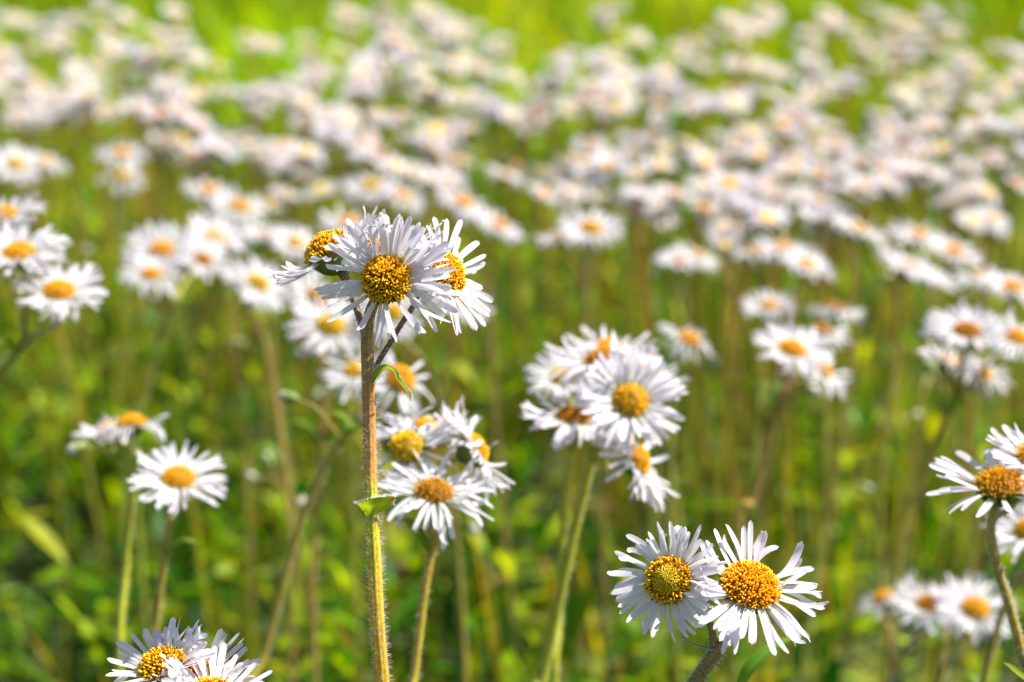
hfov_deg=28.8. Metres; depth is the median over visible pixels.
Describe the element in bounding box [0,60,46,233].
daisy
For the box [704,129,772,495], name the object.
daisy
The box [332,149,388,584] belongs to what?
daisy
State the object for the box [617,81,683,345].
daisy
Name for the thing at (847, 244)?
daisy
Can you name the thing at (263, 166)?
daisy
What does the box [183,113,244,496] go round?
daisy
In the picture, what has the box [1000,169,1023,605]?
daisy
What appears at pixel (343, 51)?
daisy
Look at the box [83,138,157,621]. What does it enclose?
daisy
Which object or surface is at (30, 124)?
daisy
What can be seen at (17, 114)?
daisy
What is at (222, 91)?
daisy
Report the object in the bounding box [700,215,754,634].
daisy
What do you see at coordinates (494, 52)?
daisy
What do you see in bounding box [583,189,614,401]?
daisy
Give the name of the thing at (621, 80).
daisy
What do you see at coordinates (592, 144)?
daisy
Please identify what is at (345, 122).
daisy
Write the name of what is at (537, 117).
daisy
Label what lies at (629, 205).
daisy
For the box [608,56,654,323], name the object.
daisy
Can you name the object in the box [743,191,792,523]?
daisy
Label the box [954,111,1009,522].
daisy
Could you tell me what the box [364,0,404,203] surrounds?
daisy
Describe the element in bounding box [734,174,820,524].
daisy
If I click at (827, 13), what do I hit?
daisy
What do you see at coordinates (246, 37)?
daisy
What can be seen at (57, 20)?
daisy
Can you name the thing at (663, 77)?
daisy
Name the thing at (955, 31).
daisy
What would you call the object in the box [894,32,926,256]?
daisy
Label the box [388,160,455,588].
daisy
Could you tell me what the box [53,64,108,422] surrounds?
daisy
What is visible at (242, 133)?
daisy
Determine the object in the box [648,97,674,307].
daisy
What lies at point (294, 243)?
daisy
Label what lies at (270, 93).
daisy
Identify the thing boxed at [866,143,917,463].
daisy
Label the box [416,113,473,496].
daisy
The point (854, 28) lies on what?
daisy
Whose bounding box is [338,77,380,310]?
daisy
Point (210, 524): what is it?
dry stalk
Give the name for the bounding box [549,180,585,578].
daisy
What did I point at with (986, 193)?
daisy
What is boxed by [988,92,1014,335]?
daisy
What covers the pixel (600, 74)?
daisy
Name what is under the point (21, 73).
daisy
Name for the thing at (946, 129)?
daisy
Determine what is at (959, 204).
daisy
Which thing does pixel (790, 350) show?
daisy
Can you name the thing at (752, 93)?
daisy
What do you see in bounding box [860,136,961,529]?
daisy
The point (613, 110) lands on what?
daisy
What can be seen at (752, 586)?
daisy
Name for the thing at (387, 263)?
daisy
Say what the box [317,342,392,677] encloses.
daisy
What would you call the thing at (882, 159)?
daisy
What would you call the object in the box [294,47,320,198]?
daisy
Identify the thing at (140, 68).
daisy
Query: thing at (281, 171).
daisy
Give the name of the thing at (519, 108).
daisy
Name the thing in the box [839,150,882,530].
daisy
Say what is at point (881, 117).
daisy
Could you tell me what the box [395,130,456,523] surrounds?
daisy
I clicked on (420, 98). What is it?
daisy
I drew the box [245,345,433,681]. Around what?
daisy
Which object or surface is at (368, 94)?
daisy
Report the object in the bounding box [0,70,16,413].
daisy
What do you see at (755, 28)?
daisy
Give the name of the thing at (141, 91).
daisy
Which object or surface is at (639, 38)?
daisy
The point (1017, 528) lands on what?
daisy
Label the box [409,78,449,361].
daisy
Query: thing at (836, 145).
daisy
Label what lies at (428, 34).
daisy
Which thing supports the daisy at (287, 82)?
on the ground at (12, 576)
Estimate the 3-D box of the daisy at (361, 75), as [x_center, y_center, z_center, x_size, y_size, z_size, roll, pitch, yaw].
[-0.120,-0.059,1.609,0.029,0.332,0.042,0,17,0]
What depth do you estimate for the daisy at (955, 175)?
1.46 m
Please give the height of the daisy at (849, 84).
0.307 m
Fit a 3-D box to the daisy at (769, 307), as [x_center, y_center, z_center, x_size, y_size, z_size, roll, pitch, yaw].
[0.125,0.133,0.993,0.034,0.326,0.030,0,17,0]
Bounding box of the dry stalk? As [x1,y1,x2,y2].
[0,12,1023,681]
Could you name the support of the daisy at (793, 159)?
on the ground at (12, 576)
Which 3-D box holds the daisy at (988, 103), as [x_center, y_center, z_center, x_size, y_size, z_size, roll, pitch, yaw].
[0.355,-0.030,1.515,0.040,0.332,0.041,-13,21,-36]
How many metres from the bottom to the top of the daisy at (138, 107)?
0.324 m
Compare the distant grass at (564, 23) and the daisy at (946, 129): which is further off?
the distant grass at (564, 23)
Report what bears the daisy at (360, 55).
on the ground at (12, 576)
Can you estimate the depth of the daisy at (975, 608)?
0.79 m
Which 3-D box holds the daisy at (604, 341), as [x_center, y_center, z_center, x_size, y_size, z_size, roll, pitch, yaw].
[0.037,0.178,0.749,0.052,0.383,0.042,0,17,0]
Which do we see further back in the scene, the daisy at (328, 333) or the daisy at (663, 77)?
the daisy at (663, 77)
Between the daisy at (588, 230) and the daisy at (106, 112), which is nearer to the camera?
the daisy at (588, 230)
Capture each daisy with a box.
[0,9,3,275]
[0,12,43,201]
[0,44,54,384]
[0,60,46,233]
[0,68,25,405]
[0,68,50,281]
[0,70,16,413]
[0,77,42,455]
[0,133,13,195]
[0,142,115,658]
[0,189,108,380]
[1,105,51,430]
[6,42,45,226]
[7,87,47,391]
[10,64,76,411]
[20,100,81,397]
[25,83,77,377]
[28,24,78,342]
[34,106,107,445]
[41,34,75,256]
[48,13,87,261]
[50,85,106,536]
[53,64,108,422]
[61,55,136,392]
[62,0,114,334]
[65,412,168,681]
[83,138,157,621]
[89,101,121,357]
[94,21,136,267]
[95,38,142,398]
[99,8,148,264]
[102,37,140,216]
[105,617,272,681]
[111,80,184,386]
[113,65,157,362]
[116,94,193,431]
[116,209,247,650]
[127,440,227,681]
[128,58,156,377]
[133,48,189,413]
[135,40,188,380]
[142,103,199,435]
[146,24,193,373]
[146,75,209,451]
[146,131,206,471]
[161,2,199,301]
[166,127,238,473]
[174,41,232,422]
[174,136,268,576]
[175,82,235,428]
[181,175,274,670]
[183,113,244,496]
[213,138,271,558]
[221,125,274,444]
[221,253,297,681]
[231,221,312,673]
[234,30,264,411]
[234,85,279,445]
[237,95,282,415]
[238,100,267,442]
[245,149,283,545]
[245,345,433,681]
[250,84,293,392]
[252,140,319,550]
[253,35,306,379]
[253,180,341,599]
[256,75,322,285]
[261,136,326,556]
[268,204,492,681]
[274,86,330,399]
[274,140,357,546]
[280,264,363,681]
[288,104,326,517]
[289,97,360,478]
[291,33,318,389]
[293,159,327,558]
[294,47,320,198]
[298,66,335,415]
[300,59,331,316]
[310,110,366,552]
[313,122,374,595]
[314,202,368,681]
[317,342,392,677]
[319,43,356,315]
[322,120,382,464]
[330,18,360,279]
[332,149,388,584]
[333,1,366,304]
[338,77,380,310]
[340,167,442,681]
[341,50,405,363]
[341,63,377,357]
[350,81,383,423]
[353,45,390,395]
[355,14,387,112]
[356,72,391,344]
[360,293,495,681]
[361,396,514,681]
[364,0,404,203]
[364,107,417,356]
[364,142,396,407]
[367,50,424,416]
[368,31,422,481]
[374,33,415,208]
[375,156,474,606]
[382,23,414,142]
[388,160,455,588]
[391,70,417,414]
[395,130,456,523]
[402,88,441,416]
[408,7,440,347]
[408,57,469,398]
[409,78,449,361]
[410,0,437,234]
[412,3,445,222]
[415,128,469,498]
[416,42,450,348]
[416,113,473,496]
[417,138,473,465]
[421,28,455,139]
[425,39,458,231]
[426,11,463,232]
[429,7,483,224]
[433,87,488,420]
[435,24,479,243]
[436,182,524,674]
[443,49,500,338]
[445,151,480,529]
[449,88,490,442]
[456,96,519,478]
[464,94,509,441]
[481,34,512,266]
[484,163,525,604]
[493,103,541,460]
[498,107,553,517]
[499,67,570,446]
[499,156,557,522]
[519,330,688,681]
[521,74,573,349]
[527,91,568,404]
[527,97,585,402]
[528,181,580,593]
[533,207,626,681]
[538,149,599,566]
[546,52,578,407]
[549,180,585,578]
[549,324,690,681]
[562,72,609,398]
[563,48,606,314]
[563,75,634,541]
[564,48,622,350]
[570,82,635,398]
[571,131,627,513]
[572,80,616,399]
[572,149,632,648]
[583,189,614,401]
[591,2,628,268]
[603,130,650,517]
[605,154,680,586]
[606,27,657,353]
[606,70,649,341]
[607,520,828,681]
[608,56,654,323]
[608,69,654,353]
[614,190,655,560]
[616,111,671,463]
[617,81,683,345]
[618,131,702,523]
[619,183,682,674]
[631,181,682,567]
[644,240,721,681]
[645,96,702,488]
[648,65,690,446]
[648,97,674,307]
[653,50,715,348]
[655,183,724,613]
[657,322,715,681]
[665,30,722,287]
[673,149,720,523]
[675,189,735,534]
[677,87,708,406]
[678,93,725,469]
[678,144,717,475]
[686,157,727,601]
[689,140,778,459]
[698,92,750,503]
[700,10,771,435]
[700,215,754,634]
[704,26,733,330]
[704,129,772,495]
[704,169,763,674]
[705,194,793,562]
[711,146,742,455]
[713,83,762,487]
[720,123,766,516]
[723,54,771,383]
[725,312,853,681]
[728,25,752,260]
[729,124,746,420]
[729,231,836,664]
[733,289,796,681]
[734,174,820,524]
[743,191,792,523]
[744,157,807,528]
[746,0,784,297]
[748,151,812,492]
[750,86,806,450]
[752,2,780,174]
[753,61,794,352]
[760,126,808,532]
[762,103,816,530]
[765,143,821,490]
[771,184,831,571]
[777,88,824,443]
[777,300,872,681]
[778,51,829,370]
[782,200,840,678]
[788,25,821,333]
[793,77,859,389]
[794,15,846,433]
[794,76,832,324]
[795,110,843,440]
[801,162,859,606]
[801,193,860,632]
[804,130,834,308]
[804,161,852,528]
[807,177,855,548]
[808,70,845,297]
[810,210,892,632]
[812,5,849,162]
[819,136,856,510]
[823,69,865,320]
[824,133,860,479]
[824,175,879,633]
[826,19,867,279]
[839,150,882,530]
[847,158,945,668]
[853,52,909,303]
[853,112,949,513]
[854,40,882,257]
[857,571,969,674]
[859,3,898,282]
[860,136,916,413]
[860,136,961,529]
[861,159,939,660]
[862,97,937,456]
[862,106,902,484]
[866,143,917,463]
[869,71,949,394]
[873,13,934,292]
[873,38,949,395]
[874,176,963,589]
[875,137,925,522]
[875,241,960,681]
[877,152,928,557]
[883,297,1023,681]
[884,218,985,673]
[885,89,921,382]
[886,52,915,323]
[887,570,1018,681]
[892,94,955,396]
[894,15,924,123]
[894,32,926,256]
[898,65,959,298]
[913,205,991,679]
[918,179,985,571]
[920,4,946,296]
[920,153,982,513]
[926,423,1023,678]
[929,17,968,239]
[930,111,977,499]
[931,182,991,507]
[933,205,1012,681]
[935,47,974,286]
[937,78,982,346]
[940,56,981,304]
[947,140,1023,585]
[950,7,969,179]
[952,57,990,361]
[953,264,1023,681]
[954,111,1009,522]
[960,109,1023,581]
[960,174,1003,570]
[964,502,1023,681]
[965,86,1019,449]
[965,204,1010,681]
[986,42,1023,271]
[988,77,1019,395]
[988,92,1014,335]
[991,47,1023,353]
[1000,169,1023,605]
[1002,110,1023,399]
[1005,66,1023,465]
[1005,100,1023,247]
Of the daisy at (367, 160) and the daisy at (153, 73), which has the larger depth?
the daisy at (153, 73)
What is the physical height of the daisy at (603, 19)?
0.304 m
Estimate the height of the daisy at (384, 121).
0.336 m
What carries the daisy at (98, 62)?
on the ground at (12, 576)
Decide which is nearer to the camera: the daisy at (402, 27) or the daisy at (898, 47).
the daisy at (898, 47)
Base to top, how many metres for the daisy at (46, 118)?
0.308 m
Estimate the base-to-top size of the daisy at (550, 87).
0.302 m
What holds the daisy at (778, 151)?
on the ground at (12, 576)
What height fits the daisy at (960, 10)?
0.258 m
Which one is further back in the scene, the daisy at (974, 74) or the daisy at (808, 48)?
the daisy at (808, 48)
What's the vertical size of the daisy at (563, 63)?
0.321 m
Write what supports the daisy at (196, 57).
on the ground at (12, 576)
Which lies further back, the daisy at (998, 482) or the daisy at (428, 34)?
the daisy at (428, 34)
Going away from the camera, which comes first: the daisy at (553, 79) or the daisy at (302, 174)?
the daisy at (302, 174)
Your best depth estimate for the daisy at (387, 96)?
1.77 m
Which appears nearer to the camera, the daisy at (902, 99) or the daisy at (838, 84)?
the daisy at (902, 99)
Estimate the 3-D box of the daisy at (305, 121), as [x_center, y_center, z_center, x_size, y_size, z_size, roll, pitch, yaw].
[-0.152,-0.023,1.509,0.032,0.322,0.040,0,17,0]
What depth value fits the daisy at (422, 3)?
1.93 m
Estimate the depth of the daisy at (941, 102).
1.65 m
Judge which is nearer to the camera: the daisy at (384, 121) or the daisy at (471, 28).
the daisy at (384, 121)
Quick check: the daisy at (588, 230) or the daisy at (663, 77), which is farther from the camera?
the daisy at (663, 77)
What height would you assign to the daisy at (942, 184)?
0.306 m
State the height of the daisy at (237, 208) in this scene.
0.342 m
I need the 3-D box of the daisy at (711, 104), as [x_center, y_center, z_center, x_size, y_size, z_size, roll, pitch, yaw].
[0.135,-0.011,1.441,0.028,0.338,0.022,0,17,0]
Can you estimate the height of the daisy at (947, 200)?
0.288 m
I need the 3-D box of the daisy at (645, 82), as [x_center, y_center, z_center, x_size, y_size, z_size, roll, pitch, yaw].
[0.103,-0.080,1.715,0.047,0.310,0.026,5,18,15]
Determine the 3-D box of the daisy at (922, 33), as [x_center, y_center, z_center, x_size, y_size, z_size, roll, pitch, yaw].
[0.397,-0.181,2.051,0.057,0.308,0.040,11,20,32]
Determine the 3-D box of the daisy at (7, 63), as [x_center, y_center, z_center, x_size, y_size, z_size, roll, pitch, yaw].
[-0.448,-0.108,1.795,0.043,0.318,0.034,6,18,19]
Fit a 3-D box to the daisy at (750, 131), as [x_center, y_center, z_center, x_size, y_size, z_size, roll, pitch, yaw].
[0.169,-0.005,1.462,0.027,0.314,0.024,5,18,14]
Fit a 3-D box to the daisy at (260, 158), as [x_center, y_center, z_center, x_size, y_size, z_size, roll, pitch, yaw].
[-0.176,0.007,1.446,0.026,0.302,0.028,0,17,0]
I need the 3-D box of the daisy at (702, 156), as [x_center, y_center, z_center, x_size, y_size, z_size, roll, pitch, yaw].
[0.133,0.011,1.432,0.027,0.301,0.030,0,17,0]
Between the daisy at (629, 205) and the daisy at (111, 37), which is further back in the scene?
the daisy at (111, 37)
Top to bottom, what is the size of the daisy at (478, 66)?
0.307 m
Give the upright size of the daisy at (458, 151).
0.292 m
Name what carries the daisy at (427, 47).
on the ground at (12, 576)
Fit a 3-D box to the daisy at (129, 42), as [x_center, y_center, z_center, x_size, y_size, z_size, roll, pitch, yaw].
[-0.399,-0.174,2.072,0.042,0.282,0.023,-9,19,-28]
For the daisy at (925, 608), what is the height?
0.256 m
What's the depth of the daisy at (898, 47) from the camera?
1.73 m
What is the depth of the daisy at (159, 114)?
1.49 m
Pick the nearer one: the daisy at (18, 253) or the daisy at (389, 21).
the daisy at (18, 253)
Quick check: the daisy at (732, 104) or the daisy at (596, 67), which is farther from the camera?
the daisy at (596, 67)
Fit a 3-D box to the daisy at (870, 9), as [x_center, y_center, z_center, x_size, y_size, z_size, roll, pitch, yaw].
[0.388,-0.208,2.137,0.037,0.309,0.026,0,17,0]
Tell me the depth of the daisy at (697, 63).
1.81 m
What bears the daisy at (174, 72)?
on the ground at (12, 576)
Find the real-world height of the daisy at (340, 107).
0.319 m
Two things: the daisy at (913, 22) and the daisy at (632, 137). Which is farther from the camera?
the daisy at (913, 22)
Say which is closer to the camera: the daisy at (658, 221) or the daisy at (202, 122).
the daisy at (658, 221)
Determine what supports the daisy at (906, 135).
on the ground at (12, 576)
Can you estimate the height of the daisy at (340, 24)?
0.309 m
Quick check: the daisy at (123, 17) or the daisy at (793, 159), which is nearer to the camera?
the daisy at (793, 159)
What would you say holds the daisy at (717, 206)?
on the ground at (12, 576)
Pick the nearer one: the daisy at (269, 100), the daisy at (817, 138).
the daisy at (817, 138)
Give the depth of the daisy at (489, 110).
1.52 m
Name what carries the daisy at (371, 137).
on the ground at (12, 576)
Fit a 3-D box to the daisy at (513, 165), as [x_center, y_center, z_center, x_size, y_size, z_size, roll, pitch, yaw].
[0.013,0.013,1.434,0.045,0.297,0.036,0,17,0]
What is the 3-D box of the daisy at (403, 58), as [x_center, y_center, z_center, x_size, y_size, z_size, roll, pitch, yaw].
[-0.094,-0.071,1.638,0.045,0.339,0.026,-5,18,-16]
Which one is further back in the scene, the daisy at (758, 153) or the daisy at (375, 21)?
the daisy at (375, 21)
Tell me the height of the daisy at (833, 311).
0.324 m
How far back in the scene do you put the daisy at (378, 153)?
1.39 m
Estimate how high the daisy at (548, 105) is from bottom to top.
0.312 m
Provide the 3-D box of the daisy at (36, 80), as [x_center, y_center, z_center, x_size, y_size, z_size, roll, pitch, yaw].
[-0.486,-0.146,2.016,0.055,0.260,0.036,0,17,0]
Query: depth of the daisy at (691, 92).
1.70 m
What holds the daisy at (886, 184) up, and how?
on the ground at (12, 576)
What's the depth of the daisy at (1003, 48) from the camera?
1.80 m
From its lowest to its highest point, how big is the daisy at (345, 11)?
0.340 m
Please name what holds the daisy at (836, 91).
on the ground at (12, 576)
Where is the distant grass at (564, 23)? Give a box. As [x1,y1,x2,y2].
[0,0,1023,185]
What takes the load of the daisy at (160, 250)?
on the ground at (12, 576)
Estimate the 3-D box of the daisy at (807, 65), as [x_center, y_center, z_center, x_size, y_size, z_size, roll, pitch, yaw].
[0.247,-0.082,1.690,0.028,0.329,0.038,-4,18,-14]
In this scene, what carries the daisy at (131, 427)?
on the ground at (12, 576)
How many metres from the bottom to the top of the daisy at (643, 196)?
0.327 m
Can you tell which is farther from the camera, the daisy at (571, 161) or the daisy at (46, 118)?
the daisy at (46, 118)
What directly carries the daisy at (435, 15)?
on the ground at (12, 576)
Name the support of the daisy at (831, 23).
on the ground at (12, 576)
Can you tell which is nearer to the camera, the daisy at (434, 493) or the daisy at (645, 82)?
the daisy at (434, 493)
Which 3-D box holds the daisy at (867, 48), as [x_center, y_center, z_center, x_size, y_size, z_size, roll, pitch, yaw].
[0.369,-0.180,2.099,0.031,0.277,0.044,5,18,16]
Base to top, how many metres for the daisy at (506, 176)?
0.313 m
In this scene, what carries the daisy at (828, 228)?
on the ground at (12, 576)
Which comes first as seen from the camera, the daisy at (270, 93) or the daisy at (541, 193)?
the daisy at (541, 193)
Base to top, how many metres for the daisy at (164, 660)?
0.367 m
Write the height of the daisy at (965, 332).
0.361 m
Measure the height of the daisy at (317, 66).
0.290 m
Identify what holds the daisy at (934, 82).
on the ground at (12, 576)
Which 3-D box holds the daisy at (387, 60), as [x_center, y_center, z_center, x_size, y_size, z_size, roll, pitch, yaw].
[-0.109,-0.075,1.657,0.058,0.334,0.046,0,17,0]
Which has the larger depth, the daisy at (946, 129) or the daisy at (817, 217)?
the daisy at (946, 129)
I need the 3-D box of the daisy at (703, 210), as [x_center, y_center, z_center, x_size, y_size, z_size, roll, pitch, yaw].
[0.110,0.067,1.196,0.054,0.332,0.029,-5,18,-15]
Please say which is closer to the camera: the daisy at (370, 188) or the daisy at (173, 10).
the daisy at (370, 188)
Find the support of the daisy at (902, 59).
on the ground at (12, 576)
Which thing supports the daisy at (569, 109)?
on the ground at (12, 576)
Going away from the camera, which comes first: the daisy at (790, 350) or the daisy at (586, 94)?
the daisy at (790, 350)
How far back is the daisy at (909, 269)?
1.01 m
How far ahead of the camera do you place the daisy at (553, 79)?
1.56 m
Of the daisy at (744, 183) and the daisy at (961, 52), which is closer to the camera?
the daisy at (744, 183)
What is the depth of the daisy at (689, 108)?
1.47 m
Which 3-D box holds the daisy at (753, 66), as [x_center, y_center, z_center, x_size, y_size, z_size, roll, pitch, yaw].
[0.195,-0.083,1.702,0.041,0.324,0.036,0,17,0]
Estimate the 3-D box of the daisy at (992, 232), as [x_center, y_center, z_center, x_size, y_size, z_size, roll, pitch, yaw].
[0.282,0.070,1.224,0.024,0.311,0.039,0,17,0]
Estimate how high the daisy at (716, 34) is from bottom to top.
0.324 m
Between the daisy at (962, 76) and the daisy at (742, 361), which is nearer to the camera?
the daisy at (742, 361)
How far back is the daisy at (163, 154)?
1.53 m
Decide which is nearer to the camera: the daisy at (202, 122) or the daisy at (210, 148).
the daisy at (210, 148)
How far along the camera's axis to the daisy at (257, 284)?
0.95 m
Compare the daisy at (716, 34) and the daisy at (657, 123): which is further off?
the daisy at (716, 34)
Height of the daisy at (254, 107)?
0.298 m
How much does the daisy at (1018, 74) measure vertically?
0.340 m
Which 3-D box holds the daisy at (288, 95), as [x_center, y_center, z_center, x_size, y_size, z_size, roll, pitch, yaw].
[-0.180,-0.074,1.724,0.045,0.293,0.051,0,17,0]
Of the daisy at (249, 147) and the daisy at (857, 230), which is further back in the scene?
the daisy at (249, 147)
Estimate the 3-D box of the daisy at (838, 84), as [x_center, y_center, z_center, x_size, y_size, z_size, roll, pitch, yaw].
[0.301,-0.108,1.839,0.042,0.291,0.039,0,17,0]
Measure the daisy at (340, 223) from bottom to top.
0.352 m
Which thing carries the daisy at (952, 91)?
on the ground at (12, 576)
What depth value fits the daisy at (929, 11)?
1.95 m
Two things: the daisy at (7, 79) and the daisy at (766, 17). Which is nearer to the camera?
the daisy at (7, 79)
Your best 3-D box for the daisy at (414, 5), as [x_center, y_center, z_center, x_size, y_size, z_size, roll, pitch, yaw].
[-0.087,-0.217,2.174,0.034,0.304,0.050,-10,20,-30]
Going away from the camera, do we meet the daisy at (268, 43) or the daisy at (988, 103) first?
the daisy at (988, 103)
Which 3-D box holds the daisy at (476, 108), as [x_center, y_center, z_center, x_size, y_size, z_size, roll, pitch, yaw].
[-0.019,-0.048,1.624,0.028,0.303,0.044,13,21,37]
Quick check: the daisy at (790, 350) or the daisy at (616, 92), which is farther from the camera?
the daisy at (616, 92)
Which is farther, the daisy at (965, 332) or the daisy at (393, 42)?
the daisy at (393, 42)
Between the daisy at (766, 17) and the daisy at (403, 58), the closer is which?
the daisy at (403, 58)
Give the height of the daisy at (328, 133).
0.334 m
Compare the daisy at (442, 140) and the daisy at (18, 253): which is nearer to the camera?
the daisy at (18, 253)
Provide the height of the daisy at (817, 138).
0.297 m
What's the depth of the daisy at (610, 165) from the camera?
1.21 m
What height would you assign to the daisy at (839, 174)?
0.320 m
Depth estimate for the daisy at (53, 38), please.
2.07 m
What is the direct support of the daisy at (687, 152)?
on the ground at (12, 576)
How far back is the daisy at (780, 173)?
1.29 m
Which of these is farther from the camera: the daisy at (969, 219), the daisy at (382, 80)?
the daisy at (382, 80)
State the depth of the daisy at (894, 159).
1.40 m
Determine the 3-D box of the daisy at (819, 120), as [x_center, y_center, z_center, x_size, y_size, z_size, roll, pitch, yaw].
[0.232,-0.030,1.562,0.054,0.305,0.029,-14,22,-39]
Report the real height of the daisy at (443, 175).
0.327 m
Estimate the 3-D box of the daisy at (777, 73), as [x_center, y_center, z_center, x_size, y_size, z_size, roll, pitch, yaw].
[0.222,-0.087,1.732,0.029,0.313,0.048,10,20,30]
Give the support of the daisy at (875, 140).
on the ground at (12, 576)
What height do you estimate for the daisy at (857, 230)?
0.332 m
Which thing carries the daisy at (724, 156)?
on the ground at (12, 576)
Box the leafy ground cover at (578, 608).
[0,32,1023,681]
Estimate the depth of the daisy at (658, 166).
1.31 m
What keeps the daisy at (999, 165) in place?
on the ground at (12, 576)
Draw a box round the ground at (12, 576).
[0,0,1023,681]
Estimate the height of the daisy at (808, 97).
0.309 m
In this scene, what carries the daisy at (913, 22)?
on the ground at (12, 576)
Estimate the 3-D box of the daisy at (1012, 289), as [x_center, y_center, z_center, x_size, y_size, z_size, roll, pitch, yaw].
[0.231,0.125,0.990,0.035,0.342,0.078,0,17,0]
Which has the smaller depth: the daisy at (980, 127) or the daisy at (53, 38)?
the daisy at (980, 127)
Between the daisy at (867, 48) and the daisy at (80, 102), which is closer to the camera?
the daisy at (80, 102)
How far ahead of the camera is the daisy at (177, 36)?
1.75 m
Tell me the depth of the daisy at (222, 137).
1.41 m
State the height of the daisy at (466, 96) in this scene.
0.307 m
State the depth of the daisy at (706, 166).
1.29 m
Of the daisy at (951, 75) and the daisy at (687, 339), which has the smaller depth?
the daisy at (687, 339)
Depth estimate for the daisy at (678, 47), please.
2.01 m
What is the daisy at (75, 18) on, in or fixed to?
on the ground at (12, 576)
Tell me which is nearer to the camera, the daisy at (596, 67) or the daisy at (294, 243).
the daisy at (294, 243)
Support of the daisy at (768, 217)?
on the ground at (12, 576)
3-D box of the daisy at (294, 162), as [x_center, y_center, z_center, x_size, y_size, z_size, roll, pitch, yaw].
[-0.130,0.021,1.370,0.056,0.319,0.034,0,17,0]
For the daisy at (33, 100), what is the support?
on the ground at (12, 576)
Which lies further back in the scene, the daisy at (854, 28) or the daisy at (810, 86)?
the daisy at (854, 28)
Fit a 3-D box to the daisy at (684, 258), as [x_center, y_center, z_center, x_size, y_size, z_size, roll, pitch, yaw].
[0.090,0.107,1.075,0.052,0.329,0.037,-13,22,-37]
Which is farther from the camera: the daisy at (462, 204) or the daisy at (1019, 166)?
the daisy at (1019, 166)
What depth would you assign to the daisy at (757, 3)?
2.03 m
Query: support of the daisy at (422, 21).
on the ground at (12, 576)
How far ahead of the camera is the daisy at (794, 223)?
1.37 m
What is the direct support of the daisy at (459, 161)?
on the ground at (12, 576)
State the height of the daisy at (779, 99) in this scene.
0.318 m
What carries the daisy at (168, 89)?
on the ground at (12, 576)
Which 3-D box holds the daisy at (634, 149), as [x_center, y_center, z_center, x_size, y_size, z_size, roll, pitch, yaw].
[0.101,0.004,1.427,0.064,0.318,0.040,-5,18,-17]
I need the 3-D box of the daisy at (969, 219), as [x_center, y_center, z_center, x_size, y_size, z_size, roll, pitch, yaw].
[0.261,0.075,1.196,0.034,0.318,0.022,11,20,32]
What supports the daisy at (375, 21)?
on the ground at (12, 576)
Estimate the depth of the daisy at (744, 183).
1.13 m
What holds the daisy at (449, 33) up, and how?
on the ground at (12, 576)
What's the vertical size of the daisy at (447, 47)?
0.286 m
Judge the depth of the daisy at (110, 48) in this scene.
1.71 m
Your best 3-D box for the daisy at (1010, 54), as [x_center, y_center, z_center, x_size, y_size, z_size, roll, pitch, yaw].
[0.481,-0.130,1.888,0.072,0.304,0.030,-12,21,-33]
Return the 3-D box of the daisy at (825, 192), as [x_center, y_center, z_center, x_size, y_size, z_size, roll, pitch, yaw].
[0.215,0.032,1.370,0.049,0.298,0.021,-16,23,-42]
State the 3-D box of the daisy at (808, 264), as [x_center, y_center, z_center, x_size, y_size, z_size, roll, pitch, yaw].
[0.137,0.105,1.064,0.051,0.337,0.089,0,17,0]
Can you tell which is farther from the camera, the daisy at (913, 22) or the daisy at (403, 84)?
the daisy at (913, 22)
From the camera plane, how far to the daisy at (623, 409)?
0.63 m
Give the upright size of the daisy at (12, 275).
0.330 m
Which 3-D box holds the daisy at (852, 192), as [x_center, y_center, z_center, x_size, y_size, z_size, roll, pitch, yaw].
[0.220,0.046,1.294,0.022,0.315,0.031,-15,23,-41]
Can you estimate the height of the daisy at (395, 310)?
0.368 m
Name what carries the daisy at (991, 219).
on the ground at (12, 576)
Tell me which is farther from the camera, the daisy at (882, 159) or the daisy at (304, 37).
the daisy at (304, 37)
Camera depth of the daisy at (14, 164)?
1.20 m
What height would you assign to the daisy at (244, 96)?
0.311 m
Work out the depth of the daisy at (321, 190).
1.28 m
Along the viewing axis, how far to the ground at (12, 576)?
1.52 m
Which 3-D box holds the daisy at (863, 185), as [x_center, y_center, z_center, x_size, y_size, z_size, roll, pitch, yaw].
[0.229,0.050,1.251,0.066,0.332,0.043,-9,19,-26]
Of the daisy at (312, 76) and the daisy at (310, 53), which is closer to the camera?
the daisy at (312, 76)
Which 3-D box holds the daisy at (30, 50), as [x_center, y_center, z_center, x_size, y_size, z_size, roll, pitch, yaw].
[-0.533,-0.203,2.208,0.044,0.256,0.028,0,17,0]
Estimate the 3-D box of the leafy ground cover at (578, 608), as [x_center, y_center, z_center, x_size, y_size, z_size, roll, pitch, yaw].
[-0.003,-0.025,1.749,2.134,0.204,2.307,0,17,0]
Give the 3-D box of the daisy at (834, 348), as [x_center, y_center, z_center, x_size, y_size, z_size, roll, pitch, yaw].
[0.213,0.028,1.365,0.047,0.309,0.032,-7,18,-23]
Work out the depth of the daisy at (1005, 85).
1.73 m
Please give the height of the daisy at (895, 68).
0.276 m
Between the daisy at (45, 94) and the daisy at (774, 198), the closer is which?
the daisy at (774, 198)
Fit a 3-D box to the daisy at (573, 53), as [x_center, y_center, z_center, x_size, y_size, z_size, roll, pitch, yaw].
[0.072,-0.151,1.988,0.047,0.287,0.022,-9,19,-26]
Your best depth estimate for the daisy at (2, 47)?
2.11 m
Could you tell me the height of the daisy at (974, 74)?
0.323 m
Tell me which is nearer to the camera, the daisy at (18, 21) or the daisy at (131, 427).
the daisy at (131, 427)
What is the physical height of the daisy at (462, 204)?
0.345 m
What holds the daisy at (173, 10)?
on the ground at (12, 576)

